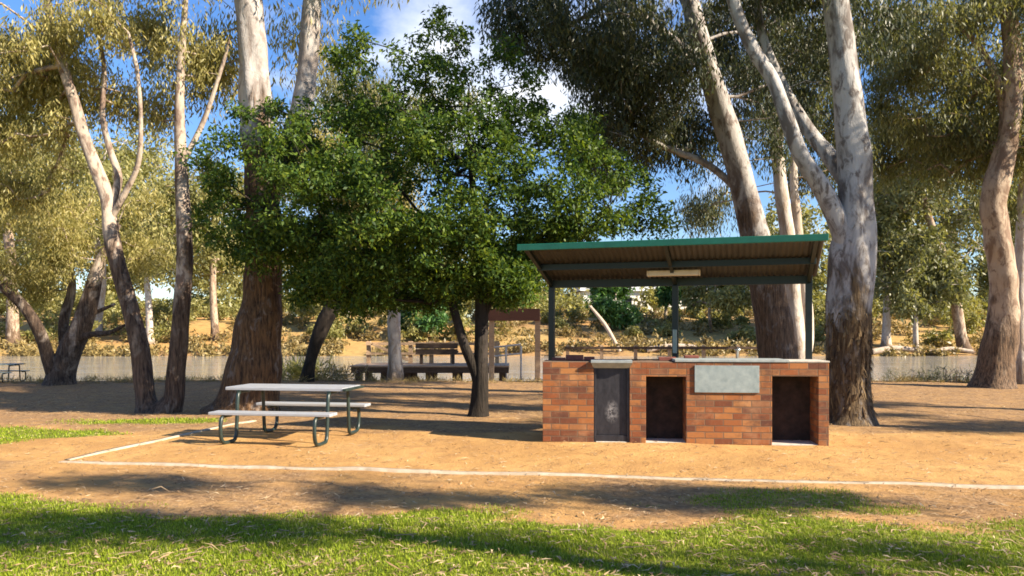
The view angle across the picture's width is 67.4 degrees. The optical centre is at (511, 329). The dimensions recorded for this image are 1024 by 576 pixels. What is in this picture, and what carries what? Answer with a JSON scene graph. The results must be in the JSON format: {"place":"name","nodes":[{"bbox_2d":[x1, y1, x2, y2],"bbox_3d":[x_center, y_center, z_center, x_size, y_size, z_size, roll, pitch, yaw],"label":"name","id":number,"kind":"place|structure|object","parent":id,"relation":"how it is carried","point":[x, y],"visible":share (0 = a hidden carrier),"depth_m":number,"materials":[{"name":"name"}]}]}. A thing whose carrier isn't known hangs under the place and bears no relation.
{"place":"outdoors","nodes":[
{"label":"outdoors","id":0,"kind":"place"},
{"bbox_2d":[0,356,976,380],"bbox_3d":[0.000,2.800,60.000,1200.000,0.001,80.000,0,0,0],"label":"river","id":1,"kind":"structure","parent":0,"point":[120,366],"depth_m":61.62,"materials":[{"name":"beige liquid"}]},
{"bbox_2d":[0,315,1023,575],"bbox_3d":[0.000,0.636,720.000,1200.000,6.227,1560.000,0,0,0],"label":"ground","id":2,"kind":"structure","parent":0,"point":[850,445],"depth_m":8.73,"materials":[{"name":"brown soil"}]},
{"bbox_2d":[0,363,29,382],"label":"picnic table","id":3,"kind":"object","parent":2,"relation":"on","point":[13,364],"visible":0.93,"depth_m":23.00,"materials":[{"name":"grey paint"}]},
{"bbox_2d":[0,74,108,348],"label":"tree","id":4,"kind":"object","parent":2,"relation":"on","point":[12,331],"visible":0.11,"depth_m":85.45,"materials":[{"name":"green plant"}]},
{"bbox_2d":[0,134,176,385],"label":"gum tree","id":5,"kind":"object","parent":2,"relation":"on","point":[65,229],"visible":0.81,"depth_m":21.53,"materials":[{"name":"green plant"}]},
{"bbox_2d":[19,120,174,336],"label":"tree","id":6,"kind":"object","parent":2,"relation":"on","point":[149,165],"visible":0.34,"depth_m":91.81,"materials":[{"name":"green plant"}]},
{"bbox_2d":[0,0,239,413],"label":"gum tree","id":7,"kind":"object","parent":2,"relation":"on","point":[56,86],"visible":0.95,"depth_m":14.45,"materials":[{"name":"green plant"}]},
{"bbox_2d":[65,148,216,344],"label":"tree","id":8,"kind":"object","parent":2,"relation":"on","point":[160,224],"visible":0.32,"depth_m":84.57,"materials":[{"name":"green plant"}]},
{"bbox_2d":[64,420,256,459],"bbox_3d":[-4.842,1.593,11.093,0.112,0.142,4.112,0,0,12],"label":"edging strip","id":9,"kind":"object","parent":2,"relation":"on","point":[139,444],"visible":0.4,"depth_m":10.51,"materials":[{"name":"white concrete"}]},
{"bbox_2d":[134,159,245,340],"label":"tree","id":10,"kind":"object","parent":2,"relation":"on","point":[216,257],"visible":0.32,"depth_m":86.41,"materials":[{"name":"green plant"}]},
{"bbox_2d":[208,384,370,446],"bbox_3d":[-3.075,1.176,10.926,1.770,0.752,1.690,0,0,9],"label":"picnic table","id":11,"kind":"object","parent":2,"relation":"on","point":[330,389],"visible":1,"depth_m":10.63,"materials":[{"name":"metal"}]},
{"bbox_2d":[185,0,408,414],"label":"gum tree","id":12,"kind":"object","parent":2,"relation":"on","point":[255,355],"visible":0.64,"depth_m":14.38,"materials":[{"name":"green plant"}]},
{"bbox_2d":[282,349,352,379],"bbox_3d":[-6.509,1.470,24.115,2.838,1.943,1.885,0,0,-30],"label":"bush","id":13,"kind":"object","parent":2,"relation":"on","point":[291,370],"visible":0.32,"depth_m":24.05,"materials":[{"name":"green plant"}]},
{"bbox_2d":[241,105,428,381],"bbox_3d":[-5.191,-2.488,22.917,5.530,8.374,4.220,0,0,0],"label":"gum tree","id":14,"kind":"object","parent":2,"relation":"on","point":[324,322],"visible":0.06,"depth_m":22.62,"materials":[{"name":"green plant"}]},
{"bbox_2d":[315,360,386,380],"bbox_3d":[-5.144,1.430,23.579,2.604,1.070,1.465,0,0,14],"label":"reed clump","id":15,"kind":"object","parent":2,"relation":"on","point":[336,372],"visible":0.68,"depth_m":23.45,"materials":[{"name":"green plant"}]},
{"bbox_2d":[312,55,486,380],"bbox_3d":[-3.498,-3.462,23.879,6.227,10.269,4.416,0,0,0],"label":"gum tree","id":16,"kind":"object","parent":2,"relation":"on","point":[395,366],"visible":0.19,"depth_m":23.40,"materials":[{"name":"green plant"}]},
{"bbox_2d":[349,341,508,380],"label":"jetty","id":17,"kind":"object","parent":2,"relation":"on","point":[411,368],"visible":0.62,"depth_m":25.44,"materials":[{"name":"brown wood"}]},
{"bbox_2d":[416,343,458,363],"bbox_3d":[-2.582,0.827,26.530,1.440,0.720,0.480,0,0,0],"label":"bench","id":18,"kind":"object","parent":17,"relation":"on","point":[421,352],"visible":0.99,"depth_m":26.30,"materials":[{"name":"brown wood"}]},
{"bbox_2d":[494,344,521,379],"bbox_3d":[-0.200,1.510,25.600,1.069,2.079,0.069,0,0,0],"label":"handrail","id":19,"kind":"object","parent":17,"relation":"attached to","point":[506,354],"visible":0.53,"depth_m":25.57,"materials":[{"name":"grey metal"}]},
{"bbox_2d":[400,285,459,336],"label":"tree","id":20,"kind":"object","parent":2,"relation":"on","point":[425,324],"visible":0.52,"depth_m":87.62,"materials":[{"name":"green plant"}]},
{"bbox_2d":[172,4,688,416],"bbox_3d":[-1.471,-2.085,13.803,9.193,7.442,4.360,0,0,0],"label":"shade tree","id":21,"kind":"object","parent":2,"relation":"on","point":[488,272],"visible":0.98,"depth_m":13.04,"materials":[{"name":"green plant"}]},
{"bbox_2d":[0,373,971,383],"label":"bank grass","id":22,"kind":"structure","parent":2,"relation":"on","point":[124,380],"depth_m":22.73,"materials":[{"name":"green plant"}]},
{"bbox_2d":[0,301,986,356],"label":"bank scrub","id":23,"kind":"object","parent":2,"relation":"on","point":[27,349],"visible":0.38,"depth_m":84.67,"materials":[{"name":"green plant"}]},
{"bbox_2d":[0,288,986,345],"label":"bank bushes","id":24,"kind":"object","parent":2,"relation":"on","point":[747,331],"visible":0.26,"depth_m":94.73,"materials":[{"name":"green plant"}]},
{"bbox_2d":[0,185,1014,318],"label":"wood","id":25,"kind":"object","parent":2,"relation":"on","point":[572,298],"visible":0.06,"depth_m":125.78,"materials":[{"name":"green plant"}]},
{"bbox_2d":[0,389,1020,575],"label":"fallen twigs","id":26,"kind":"object","parent":2,"relation":"on","point":[530,530],"visible":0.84,"depth_m":5.92,"materials":[{"name":"brown wood"}]},
{"bbox_2d":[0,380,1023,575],"bbox_3d":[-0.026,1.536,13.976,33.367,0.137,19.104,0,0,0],"label":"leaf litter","id":27,"kind":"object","parent":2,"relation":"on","point":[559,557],"visible":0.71,"depth_m":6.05,"materials":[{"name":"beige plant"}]},
{"bbox_2d":[488,309,539,380],"bbox_3d":[0.074,0.790,24.595,1.661,2.920,0.190,0,0,0],"label":"timber frame","id":28,"kind":"object","parent":2,"relation":"on","point":[520,315],"visible":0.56,"depth_m":24.55,"materials":[{"name":"brown wood"}]},
{"bbox_2d":[504,280,543,326],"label":"tree","id":29,"kind":"object","parent":2,"relation":"on","point":[528,304],"visible":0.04,"depth_m":98.50,"materials":[{"name":"green plant"}]},
{"bbox_2d":[59,461,1023,488],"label":"edging strip","id":30,"kind":"object","parent":2,"relation":"on","point":[397,470],"visible":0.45,"depth_m":8.19,"materials":[{"name":"white concrete"}]},
{"bbox_2d":[589,305,621,351],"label":"dead log","id":31,"kind":"object","parent":2,"relation":"on","point":[606,327],"visible":0.89,"depth_m":82.48,"materials":[{"name":"brown wood"}]},
{"bbox_2d":[582,287,642,329],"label":"tree","id":32,"kind":"object","parent":2,"relation":"on","point":[610,308],"visible":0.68,"depth_m":95.17,"materials":[{"name":"green plant"}]},
{"bbox_2d":[565,345,756,359],"bbox_3d":[5.000,1.425,24.825,6.600,1.850,0.150,0,0,0],"label":"post and rail fence","id":33,"kind":"object","parent":2,"relation":"on","point":[635,347],"visible":0.31,"depth_m":24.75,"materials":[{"name":"brown wood"}]},
{"bbox_2d":[573,286,749,315],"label":"shed","id":34,"kind":"structure","parent":2,"relation":"on","point":[583,291],"depth_m":127.59,"materials":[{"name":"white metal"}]},
{"bbox_2d":[472,0,859,358],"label":"gum tree","id":35,"kind":"object","parent":2,"relation":"on","point":[611,60],"visible":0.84,"depth_m":16.67,"materials":[{"name":"green plant"}]},
{"bbox_2d":[653,286,685,318],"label":"tree","id":36,"kind":"object","parent":2,"relation":"on","point":[664,294],"visible":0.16,"depth_m":101.00,"materials":[{"name":"green plant"}]},
{"bbox_2d":[647,343,696,352],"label":"dead log","id":37,"kind":"object","parent":2,"relation":"on","point":[666,345],"visible":0.41,"depth_m":82.44,"materials":[{"name":"brown wood"}]},
{"bbox_2d":[517,234,828,359],"bbox_3d":[2.217,0.204,10.810,4.030,2.791,1.500,0,0,17],"label":"picnic shelter","id":38,"kind":"object","parent":2,"relation":"on","point":[675,264],"visible":0.98,"depth_m":10.85,"materials":[{"name":"green paint"}]},
{"bbox_2d":[596,438,817,445],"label":"concrete slab","id":39,"kind":"structure","parent":2,"relation":"on","point":[774,442],"depth_m":10.54,"materials":[{"name":"grey concrete"}]},
{"bbox_2d":[543,348,829,445],"bbox_3d":[2.355,0.901,10.693,3.825,1.297,0.680,0,0,6],"label":"brick barbecue","id":40,"kind":"object","parent":39,"relation":"on","point":[696,399],"visible":0.99,"depth_m":10.54,"materials":[{"name":"brick"}]},
{"bbox_2d":[679,285,751,332],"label":"tree","id":41,"kind":"object","parent":2,"relation":"on","point":[728,299],"visible":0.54,"depth_m":92.60,"materials":[{"name":"green plant"}]},
{"bbox_2d":[664,0,884,358],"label":"gum tree","id":42,"kind":"object","parent":2,"relation":"on","point":[789,218],"visible":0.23,"depth_m":20.22,"materials":[{"name":"green plant"}]},
{"bbox_2d":[702,0,939,426],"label":"gum tree","id":43,"kind":"object","parent":2,"relation":"on","point":[848,212],"visible":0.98,"depth_m":12.58,"materials":[{"name":"grey plant"}]},
{"bbox_2d":[822,174,936,346],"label":"tree","id":44,"kind":"object","parent":2,"relation":"on","point":[885,227],"visible":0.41,"depth_m":82.26,"materials":[{"name":"green plant"}]},
{"bbox_2d":[872,345,921,354],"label":"dead log","id":45,"kind":"object","parent":2,"relation":"on","point":[879,350],"visible":0.69,"depth_m":82.41,"materials":[{"name":"brown wood"}]},
{"bbox_2d":[833,92,979,353],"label":"tree","id":46,"kind":"object","parent":2,"relation":"on","point":[961,337],"visible":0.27,"depth_m":82.19,"materials":[{"name":"green plant"}]},
{"bbox_2d":[874,365,947,381],"bbox_3d":[11.863,1.513,22.919,2.152,1.037,1.278,0,0,0],"label":"reed clump","id":47,"kind":"object","parent":2,"relation":"on","point":[894,375],"visible":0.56,"depth_m":22.90,"materials":[{"name":"green plant"}]},
{"bbox_2d":[875,223,985,347],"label":"tree","id":48,"kind":"object","parent":2,"relation":"on","point":[949,284],"visible":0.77,"depth_m":80.85,"materials":[{"name":"green plant"}]},
{"bbox_2d":[858,0,1023,388],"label":"gum tree","id":49,"kind":"object","parent":2,"relation":"on","point":[987,144],"visible":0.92,"depth_m":20.59,"materials":[{"name":"green plant"}]},
{"bbox_2d":[915,363,974,382],"bbox_3d":[13.004,1.401,22.708,2.557,0.944,1.272,0,0,18],"label":"reed clump","id":50,"kind":"object","parent":2,"relation":"on","point":[955,378],"visible":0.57,"depth_m":22.68,"materials":[{"name":"green plant"}]},
{"bbox_2d":[927,347,972,355],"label":"dead log","id":51,"kind":"object","parent":2,"relation":"on","point":[964,349],"visible":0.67,"depth_m":82.47,"materials":[{"name":"brown wood"}]},
{"bbox_2d":[916,106,1023,274],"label":"tree","id":52,"kind":"object","parent":2,"relation":"on","point":[958,221],"visible":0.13,"depth_m":89.02,"materials":[{"name":"green plant"}]},
{"bbox_2d":[957,24,1023,384],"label":"gum tree","id":53,"kind":"object","parent":2,"relation":"on","point":[1015,205],"visible":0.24,"depth_m":21.96,"materials":[{"name":"green plant"}]},
{"bbox_2d":[0,416,1023,575],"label":"grass","id":54,"kind":"structure","parent":0,"point":[280,543],"depth_m":5.55,"materials":[{"name":"green plant"}]},
{"bbox_2d":[0,0,1023,317],"label":"sky","id":55,"kind":"structure","parent":0,"point":[384,22],"materials":[{"name":"blue"}]}
]}

